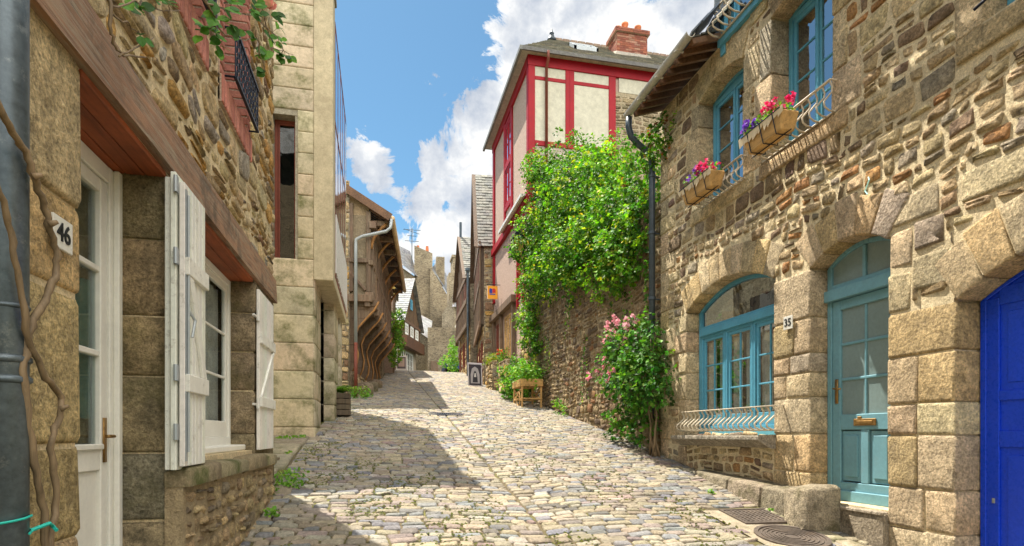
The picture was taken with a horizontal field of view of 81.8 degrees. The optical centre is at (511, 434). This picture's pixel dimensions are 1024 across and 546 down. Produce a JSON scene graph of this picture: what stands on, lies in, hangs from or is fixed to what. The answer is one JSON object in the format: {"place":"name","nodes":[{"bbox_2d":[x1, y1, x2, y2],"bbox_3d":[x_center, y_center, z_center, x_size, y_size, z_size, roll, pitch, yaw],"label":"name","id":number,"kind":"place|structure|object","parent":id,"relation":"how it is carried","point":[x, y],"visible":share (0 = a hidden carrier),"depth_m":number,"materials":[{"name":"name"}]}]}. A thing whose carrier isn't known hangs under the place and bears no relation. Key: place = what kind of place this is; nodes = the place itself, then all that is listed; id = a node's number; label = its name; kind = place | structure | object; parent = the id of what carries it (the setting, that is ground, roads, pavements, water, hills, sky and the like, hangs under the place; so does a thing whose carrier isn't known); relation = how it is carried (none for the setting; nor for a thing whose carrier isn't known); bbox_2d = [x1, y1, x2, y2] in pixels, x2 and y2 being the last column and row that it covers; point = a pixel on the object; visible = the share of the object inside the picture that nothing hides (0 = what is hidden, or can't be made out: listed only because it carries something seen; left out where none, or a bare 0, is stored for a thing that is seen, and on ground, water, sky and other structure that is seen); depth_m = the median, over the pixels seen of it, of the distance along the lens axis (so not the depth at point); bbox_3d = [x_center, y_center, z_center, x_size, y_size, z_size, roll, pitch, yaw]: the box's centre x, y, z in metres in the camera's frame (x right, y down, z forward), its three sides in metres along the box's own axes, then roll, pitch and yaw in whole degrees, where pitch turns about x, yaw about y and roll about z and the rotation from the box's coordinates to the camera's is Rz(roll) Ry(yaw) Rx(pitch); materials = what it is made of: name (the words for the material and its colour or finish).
{"place":"outdoors","nodes":[
{"label":"outdoors","id":0,"kind":"place"},
{"bbox_2d":[273,435,309,495],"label":"flagstone path","id":1,"kind":"structure","parent":0,"point":[285,445],"depth_m":8.60,"materials":[{"name":"beige stone"}]},
{"bbox_2d":[335,0,713,293],"label":"sky","id":2,"kind":"structure","parent":0,"point":[424,81],"materials":[{"name":"blue"}]},
{"bbox_2d":[240,370,870,545],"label":"cobbled street","id":3,"kind":"structure","parent":0,"point":[634,462],"depth_m":7.34,"materials":[{"name":"beige stone"}]},
{"bbox_2d":[336,385,358,415],"bbox_3d":[-3.704,-0.738,12.725,0.790,0.657,0.767,0,0,-13],"label":"planter","id":4,"kind":"object","parent":3,"relation":"on","point":[343,404],"visible":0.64,"depth_m":12.54,"materials":[{"name":"brown wood"}]},
{"bbox_2d":[396,355,406,369],"bbox_3d":[-7.365,-4.770,39.367,0.700,1.000,0.110,0,0,-13],"label":"menu board","id":5,"kind":"object","parent":3,"relation":"on","point":[402,365],"visible":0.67,"depth_m":39.34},
{"bbox_2d":[428,413,462,415],"bbox_3d":[-1.568,-0.466,13.893,0.780,0.109,0.400,0,0,-13],"label":"drain grate","id":6,"kind":"object","parent":3,"relation":"on","point":[445,414],"visible":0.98,"depth_m":13.78,"materials":[{"name":"black metal"}]},
{"bbox_2d":[467,363,482,385],"bbox_3d":[-1.527,-2.394,23.902,0.608,0.980,0.712,0,0,-13],"label":"easel poster","id":7,"kind":"object","parent":3,"relation":"on","point":[474,374],"visible":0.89,"depth_m":23.69,"materials":[{"name":"black paper"}]},
{"bbox_2d":[281,407,742,545],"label":"moss","id":8,"kind":"object","parent":3,"relation":"on","point":[465,516],"visible":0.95,"depth_m":6.40,"materials":[{"name":"green plant"}]},
{"bbox_2d":[495,352,534,401],"bbox_3d":[0.098,-1.763,18.346,1.246,1.659,1.975,0,0,-13],"label":"potted plant","id":9,"kind":"object","parent":3,"relation":"on","point":[506,381],"visible":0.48,"depth_m":18.28,"materials":[{"name":"green plant"}]},
{"bbox_2d":[263,434,773,516],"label":"weeds","id":10,"kind":"object","parent":3,"relation":"on","point":[280,477],"visible":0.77,"depth_m":6.73,"materials":[{"name":"green plant"}]},
{"bbox_2d":[512,379,542,407],"bbox_3d":[0.432,-1.145,16.932,0.650,0.798,1.100,0,0,-13],"label":"wooden stand","id":11,"kind":"object","parent":3,"relation":"on","point":[521,384],"visible":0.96,"depth_m":16.50,"materials":[{"name":"brown wood"}]},
{"bbox_2d":[509,356,546,389],"bbox_3d":[0.496,-1.750,16.949,1.117,1.022,1.592,0,0,-13],"label":"potted plant","id":12,"kind":"object","parent":11,"relation":"on","point":[523,367],"visible":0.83,"depth_m":16.66,"materials":[{"name":"green plant"}]},
{"bbox_2d":[585,308,680,456],"bbox_3d":[2.000,-0.894,10.237,1.039,2.527,2.687,0,0,-13],"label":"rose bush","id":13,"kind":"object","parent":3,"relation":"on","point":[634,358],"visible":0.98,"depth_m":9.79,"materials":[{"name":"green plant"}]},
{"bbox_2d":[754,524,831,545],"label":"manhole cover","id":14,"kind":"object","parent":3,"relation":"on","point":[787,535],"visible":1,"depth_m":5.67,"materials":[{"name":"metal"}]},
{"bbox_2d":[250,373,866,545],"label":"ground","id":15,"kind":"structure","parent":0,"point":[517,500],"depth_m":6.37,"materials":[{"name":"grey stone"}]},
{"bbox_2d":[30,0,279,545],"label":"rubble house","id":16,"kind":"structure","parent":15,"relation":"on","point":[153,340],"depth_m":3.34,"materials":[{"name":"stone"}]},
{"bbox_2d":[0,0,57,545],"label":"downpipe","id":17,"kind":"object","parent":16,"relation":"attached to","point":[15,528],"visible":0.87,"depth_m":1.72,"materials":[{"name":"metal"}]},
{"bbox_2d":[51,212,72,255],"bbox_3d":[-1.686,-0.750,2.216,0.016,0.120,0.138,0,0,-13],"label":"number plate","id":18,"kind":"object","parent":16,"relation":"attached to","point":[63,229],"visible":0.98,"depth_m":2.22,"materials":[{"name":"white ceramic"}]},
{"bbox_2d":[75,162,115,545],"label":"door","id":19,"kind":"structure","parent":16,"relation":"in","point":[92,458],"depth_m":3.14,"materials":[{"name":"white paint"}]},
{"bbox_2d":[0,0,296,545],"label":"climbing rose","id":20,"kind":"object","parent":16,"relation":"attached to","point":[29,325],"visible":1,"depth_m":1.88,"materials":[{"name":"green plant"}]},
{"bbox_2d":[205,256,244,454],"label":"window","id":21,"kind":"structure","parent":16,"relation":"in","point":[218,300],"depth_m":5.47,"materials":[{"name":"white paint"}]},
{"bbox_2d":[273,0,346,436],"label":"ashlar building","id":22,"kind":"structure","parent":15,"relation":"on","point":[309,223],"depth_m":10.05,"materials":[{"name":"beige stone"}]},
{"bbox_2d":[275,119,294,258],"bbox_3d":[-3.912,-4.125,10.350,0.400,2.550,0.412,0,0,-13],"label":"window","id":23,"kind":"structure","parent":22,"relation":"in","point":[284,130],"depth_m":10.18,"materials":[{"name":"brown glass"}]},
{"bbox_2d":[342,180,349,392],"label":"party wall","id":24,"kind":"structure","parent":15,"relation":"on","point":[346,354],"depth_m":17.08,"materials":[{"name":"stone"}]},
{"bbox_2d":[350,385,372,398],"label":"plant","id":25,"kind":"object","parent":15,"relation":"on","point":[362,395],"visible":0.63,"depth_m":16.67,"materials":[{"name":"green plant"}]},
{"bbox_2d":[358,382,373,394],"bbox_3d":[-4.487,-1.352,17.960,0.547,0.460,0.618,0,0,-13],"label":"guard stone","id":26,"kind":"object","parent":15,"relation":"on","point":[370,385],"visible":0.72,"depth_m":17.70,"materials":[{"name":"stone"}]},
{"bbox_2d":[368,381,377,391],"bbox_3d":[-4.557,-1.504,19.061,0.469,0.416,0.534,0,0,-13],"label":"guard stone","id":27,"kind":"object","parent":15,"relation":"on","point":[375,384],"visible":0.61,"depth_m":18.85,"materials":[{"name":"stone"}]},
{"bbox_2d":[346,184,405,395],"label":"jettied timber house","id":28,"kind":"structure","parent":15,"relation":"on","point":[380,274],"depth_m":18.25,"materials":[{"name":"wood"}]},
{"bbox_2d":[354,219,392,396],"bbox_3d":[-4.002,-3.603,17.089,1.110,5.306,0.116,0,0,-8],"label":"downpipe","id":29,"kind":"object","parent":28,"relation":"attached to","point":[389,228],"visible":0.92,"depth_m":16.99,"materials":[{"name":"grey metal"}]},
{"bbox_2d":[370,379,382,387],"bbox_3d":[-4.723,-1.716,20.467,0.465,0.394,0.490,0,0,-13],"label":"guard stone","id":30,"kind":"object","parent":15,"relation":"on","point":[380,383],"visible":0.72,"depth_m":20.29,"materials":[{"name":"stone"}]},
{"bbox_2d":[379,359,383,377],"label":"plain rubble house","id":31,"kind":"structure","parent":15,"relation":"on","point":[381,368],"depth_m":26.06,"materials":[{"name":"stone"}]},
{"bbox_2d":[384,288,398,372],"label":"dark timber house","id":32,"kind":"structure","parent":15,"relation":"on","point":[388,368],"depth_m":29.41,"materials":[{"name":"wood"}]},
{"bbox_2d":[387,307,407,367],"bbox_3d":[-5.689,-4.655,28.898,1.192,2.911,3.965,0,0,-13],"label":"green creeper","id":33,"kind":"object","parent":32,"relation":"attached to","point":[396,329],"visible":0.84,"depth_m":28.22,"materials":[{"name":"green plant"}]},
{"bbox_2d":[399,246,417,278],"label":"tall rubble house","id":34,"kind":"structure","parent":15,"relation":"on","point":[407,260],"depth_m":68.71,"materials":[{"name":"white paint"}]},
{"bbox_2d":[403,229,420,241],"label":"tv aerial","id":35,"kind":"object","parent":34,"relation":"on","point":[410,235],"visible":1,"depth_m":68.14,"materials":[{"name":"grey metal"}]},
{"bbox_2d":[396,278,424,369],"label":"weatherboard gable house","id":36,"kind":"structure","parent":15,"relation":"on","point":[408,302],"depth_m":52.07,"materials":[{"name":"brown paint"}]},
{"bbox_2d":[405,351,412,369],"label":"window","id":37,"kind":"structure","parent":36,"relation":"in","point":[409,356],"depth_m":52.58,"materials":[{"name":"white paint"}]},
{"bbox_2d":[410,299,412,310],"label":"window","id":38,"kind":"structure","parent":36,"relation":"in","point":[411,302],"depth_m":52.03,"materials":[{"name":"teal paint"}]},
{"bbox_2d":[410,326,413,337],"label":"window","id":39,"kind":"structure","parent":36,"relation":"in","point":[411,328],"depth_m":52.13,"materials":[{"name":"white paint"}]},
{"bbox_2d":[415,329,417,340],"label":"window","id":40,"kind":"structure","parent":36,"relation":"in","point":[416,332],"depth_m":53.84,"materials":[{"name":"white paint"}]},
{"bbox_2d":[414,245,431,320],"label":"rubble stack","id":41,"kind":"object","parent":15,"relation":"on","point":[422,261],"visible":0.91,"depth_m":69.40,"materials":[{"name":"stone"}]},
{"bbox_2d":[416,315,431,370],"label":"lean to shed","id":42,"kind":"object","parent":15,"relation":"on","point":[421,363],"visible":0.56,"depth_m":56.62,"materials":[{"name":"paint"}]},
{"bbox_2d":[430,256,446,327],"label":"long rubble gable","id":43,"kind":"structure","parent":15,"relation":"on","point":[438,294],"depth_m":69.31,"materials":[{"name":"stone"}]},
{"bbox_2d":[428,327,457,371],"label":"end wall","id":44,"kind":"structure","parent":15,"relation":"on","point":[438,340],"depth_m":54.83,"materials":[{"name":"beige stone"}]},
{"bbox_2d":[438,335,458,371],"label":"shrub","id":45,"kind":"object","parent":15,"relation":"on","point":[449,359],"visible":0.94,"depth_m":43.84,"materials":[{"name":"green plant"}]},
{"bbox_2d":[442,254,455,327],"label":"grey rubble house","id":46,"kind":"structure","parent":15,"relation":"on","point":[449,317],"depth_m":61.08,"materials":[{"name":"white stone"}]},
{"bbox_2d":[441,356,458,371],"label":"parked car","id":47,"kind":"object","parent":15,"relation":"on","point":[445,370],"visible":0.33,"depth_m":50.34,"materials":[{"name":"plant"}]},
{"bbox_2d":[455,339,459,359],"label":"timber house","id":48,"kind":"structure","parent":15,"relation":"on","point":[457,344],"depth_m":40.66,"materials":[{"name":"wood"}]},
{"bbox_2d":[452,222,477,373],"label":"timber gable house","id":49,"kind":"structure","parent":15,"relation":"on","point":[462,261],"depth_m":32.29,"materials":[{"name":"wood"}]},
{"bbox_2d":[459,348,461,371],"bbox_3d":[-3.039,-4.400,34.793,0.062,1.300,0.800,0,0,-11],"label":"window","id":50,"kind":"structure","parent":49,"relation":"in","point":[460,357],"depth_m":34.75,"materials":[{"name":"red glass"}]},
{"bbox_2d":[462,343,464,367],"bbox_3d":[-2.702,-4.400,33.058,0.062,1.300,0.800,0,0,-11],"label":"window","id":51,"kind":"structure","parent":49,"relation":"in","point":[464,343],"depth_m":32.88,"materials":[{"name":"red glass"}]},
{"bbox_2d":[463,283,465,302],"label":"window","id":52,"kind":"structure","parent":49,"relation":"in","point":[465,283],"depth_m":31.20,"materials":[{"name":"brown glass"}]},
{"bbox_2d":[465,267,469,375],"bbox_3d":[-2.259,-5.425,30.184,0.240,6.150,0.240,0,0,-35],"label":"downpipe","id":53,"kind":"object","parent":49,"relation":"attached to","point":[467,269],"visible":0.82,"depth_m":30.13,"materials":[{"name":"metal"}]},
{"bbox_2d":[470,174,493,384],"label":"steep slate house","id":54,"kind":"structure","parent":15,"relation":"on","point":[481,263],"depth_m":25.03,"materials":[{"name":"stone"}]},
{"bbox_2d":[481,342,482,371],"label":"window","id":55,"kind":"structure","parent":54,"relation":"in","point":[481,342],"depth_m":24.95,"materials":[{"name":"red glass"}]},
{"bbox_2d":[485,360,500,389],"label":"stone wall","id":56,"kind":"structure","parent":15,"relation":"on","point":[492,378],"depth_m":21.80,"materials":[{"name":"beige stone"}]},
{"bbox_2d":[482,349,504,364],"bbox_3d":[-0.673,-2.850,22.450,0.840,0.686,1.681,0,0,-13],"label":"potted plant","id":57,"kind":"object","parent":56,"relation":"on","point":[492,357],"visible":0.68,"depth_m":22.26,"materials":[{"name":"green plant"}]},
{"bbox_2d":[496,347,509,389],"bbox_3d":[-0.296,-2.192,21.267,0.642,1.819,0.686,0,0,-13],"label":"climbing shrub","id":58,"kind":"object","parent":15,"relation":"on","point":[506,357],"visible":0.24,"depth_m":21.23,"materials":[{"name":"green plant"}]},
{"bbox_2d":[498,359,518,394],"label":"stoop wall","id":59,"kind":"structure","parent":15,"relation":"on","point":[505,361],"depth_m":20.24,"materials":[{"name":"stone"}]},
{"bbox_2d":[551,396,567,415],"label":"wall tuft","id":60,"kind":"object","parent":15,"relation":"on","point":[557,406],"visible":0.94,"depth_m":15.20,"materials":[{"name":"green plant"}]},
{"bbox_2d":[483,21,667,399],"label":"red framed house","id":61,"kind":"structure","parent":15,"relation":"on","point":[567,86],"depth_m":19.21,"materials":[{"name":"paint"}]},
{"bbox_2d":[487,284,497,298],"bbox_3d":[-0.697,-5.556,22.992,0.570,0.573,0.059,0,0,-13],"label":"hanging sign","id":62,"kind":"object","parent":61,"relation":"attached to","point":[492,292],"visible":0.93,"depth_m":22.96,"materials":[{"name":"orange metal"}]},
{"bbox_2d":[496,324,498,360],"bbox_3d":[-0.509,-3.250,23.198,0.072,2.200,0.900,0,0,-13],"label":"window","id":63,"kind":"structure","parent":61,"relation":"in","point":[497,327],"depth_m":23.50,"materials":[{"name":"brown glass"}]},
{"bbox_2d":[505,119,509,165],"bbox_3d":[-0.127,-10.630,21.490,0.072,1.440,0.960,0,0,-13],"label":"window","id":64,"kind":"structure","parent":61,"relation":"in","point":[507,130],"depth_m":21.71,"materials":[{"name":"paint"}]},
{"bbox_2d":[505,163,509,206],"bbox_3d":[-0.127,-9.075,21.490,0.072,1.330,0.960,0,0,-13],"label":"window","id":65,"kind":"structure","parent":61,"relation":"in","point":[507,174],"depth_m":21.71,"materials":[{"name":"paint"}]},
{"bbox_2d":[504,313,510,359],"bbox_3d":[-0.149,-3.075,21.587,0.072,2.550,1.000,0,0,-13],"label":"door","id":66,"kind":"structure","parent":61,"relation":"in","point":[507,320],"depth_m":21.57,"materials":[{"name":"brown wood"}]},
{"bbox_2d":[518,260,521,298],"bbox_3d":[0.304,-5.650,19.562,0.072,2.200,0.710,0,0,-13],"label":"window","id":67,"kind":"structure","parent":61,"relation":"in","point":[519,273],"depth_m":19.80,"materials":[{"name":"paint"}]},
{"bbox_2d":[511,223,540,260],"bbox_3d":[0.527,-5.882,18.152,1.097,1.144,0.389,0,0,-13],"label":"street lantern","id":68,"kind":"object","parent":61,"relation":"attached to","point":[518,232],"visible":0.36,"depth_m":17.95,"materials":[{"name":"black metal"}]},
{"bbox_2d":[530,199,660,452],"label":"garden wall","id":69,"kind":"structure","parent":15,"relation":"on","point":[562,379],"depth_m":13.45,"materials":[{"name":"stone"}]},
{"bbox_2d":[503,127,660,404],"bbox_3d":[1.852,-4.501,14.579,2.713,8.048,9.414,0,0,-13],"label":"ivy","id":70,"kind":"object","parent":69,"relation":"attached to","point":[597,215],"visible":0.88,"depth_m":13.78,"materials":[{"name":"green plant"}]},
{"bbox_2d":[694,470,791,515],"bbox_3d":[2.864,0.754,7.413,0.415,0.508,2.170,0,0,-13],"label":"kerbstone","id":71,"kind":"object","parent":15,"relation":"on","point":[762,493],"visible":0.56,"depth_m":7.00,"materials":[{"name":"stone"}]},
{"bbox_2d":[702,508,863,545],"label":"paved apron","id":72,"kind":"object","parent":15,"relation":"on","point":[833,537],"visible":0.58,"depth_m":5.85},
{"bbox_2d":[719,508,786,523],"bbox_3d":[2.658,0.876,6.353,0.660,0.104,0.500,0,0,-13],"label":"access cover","id":73,"kind":"object","parent":72,"relation":"on","point":[753,515],"visible":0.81,"depth_m":6.31,"materials":[{"name":"metal"}]},
{"bbox_2d":[784,484,840,531],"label":"mounting block","id":74,"kind":"structure","parent":15,"relation":"on","point":[814,507],"depth_m":5.90,"materials":[{"name":"stone"}]},
{"bbox_2d":[623,0,1023,545],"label":"stone house","id":75,"kind":"structure","parent":15,"relation":"on","point":[863,224],"depth_m":5.91,"materials":[{"name":"stone"}]},
{"bbox_2d":[625,116,659,451],"bbox_3d":[2.182,-2.477,9.855,0.623,5.553,0.128,0,0,-15],"label":"downpipe","id":76,"kind":"object","parent":75,"relation":"attached to","point":[652,176],"visible":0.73,"depth_m":9.85,"materials":[{"name":"black metal"}]},
{"bbox_2d":[613,110,676,200],"bbox_3d":[2.245,-4.664,10.104,0.946,1.047,1.789,0,0,4],"label":"climbing plant","id":77,"kind":"object","parent":75,"relation":"attached to","point":[644,164],"depth_m":9.90,"materials":[{"name":"green plant"}]},
{"bbox_2d":[678,158,724,207],"bbox_3d":[2.570,-3.422,7.993,0.319,0.431,0.860,0,0,-13],"label":"flower box","id":78,"kind":"object","parent":75,"relation":"attached to","point":[704,184],"visible":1,"depth_m":7.86,"materials":[{"name":"brown wood"}]},
{"bbox_2d":[713,69,743,197],"bbox_3d":[3.512,-4.135,8.281,0.912,1.670,1.070,0,0,-13],"label":"window","id":79,"kind":"structure","parent":75,"relation":"in","point":[728,107],"depth_m":8.62,"materials":[{"name":"teal paint"}]},
{"bbox_2d":[731,0,749,21],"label":"window","id":80,"kind":"structure","parent":75,"relation":"in","point":[734,5],"depth_m":7.91,"materials":[{"name":"teal paint"}]},
{"bbox_2d":[738,91,798,158],"bbox_3d":[2.843,-3.416,6.538,0.302,0.419,0.780,0,0,-13],"label":"flower box","id":81,"kind":"object","parent":75,"relation":"attached to","point":[774,126],"visible":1,"depth_m":6.41,"materials":[{"name":"brown wood"}]},
{"bbox_2d":[783,315,792,329],"bbox_3d":[3.138,-1.270,6.716,0.016,0.150,0.150,0,0,-13],"label":"number plate","id":82,"kind":"object","parent":75,"relation":"attached to","point":[787,322],"visible":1,"depth_m":6.70,"materials":[{"name":"white ceramic"}]},
{"bbox_2d":[789,0,833,140],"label":"window","id":83,"kind":"structure","parent":75,"relation":"in","point":[811,24],"depth_m":7.06,"materials":[{"name":"teal paint"}]},
{"bbox_2d":[832,287,890,506],"bbox_3d":[3.557,-0.363,5.975,0.105,2.125,0.860,0,0,-13],"label":"door","id":84,"kind":"structure","parent":75,"relation":"in","point":[861,322],"depth_m":6.02,"materials":[{"name":"teal paint"}]},
{"bbox_2d":[987,276,1023,545],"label":"blue door","id":85,"kind":"structure","parent":75,"relation":"in","point":[1005,310],"depth_m":4.66,"materials":[{"name":"paint"}]}
]}

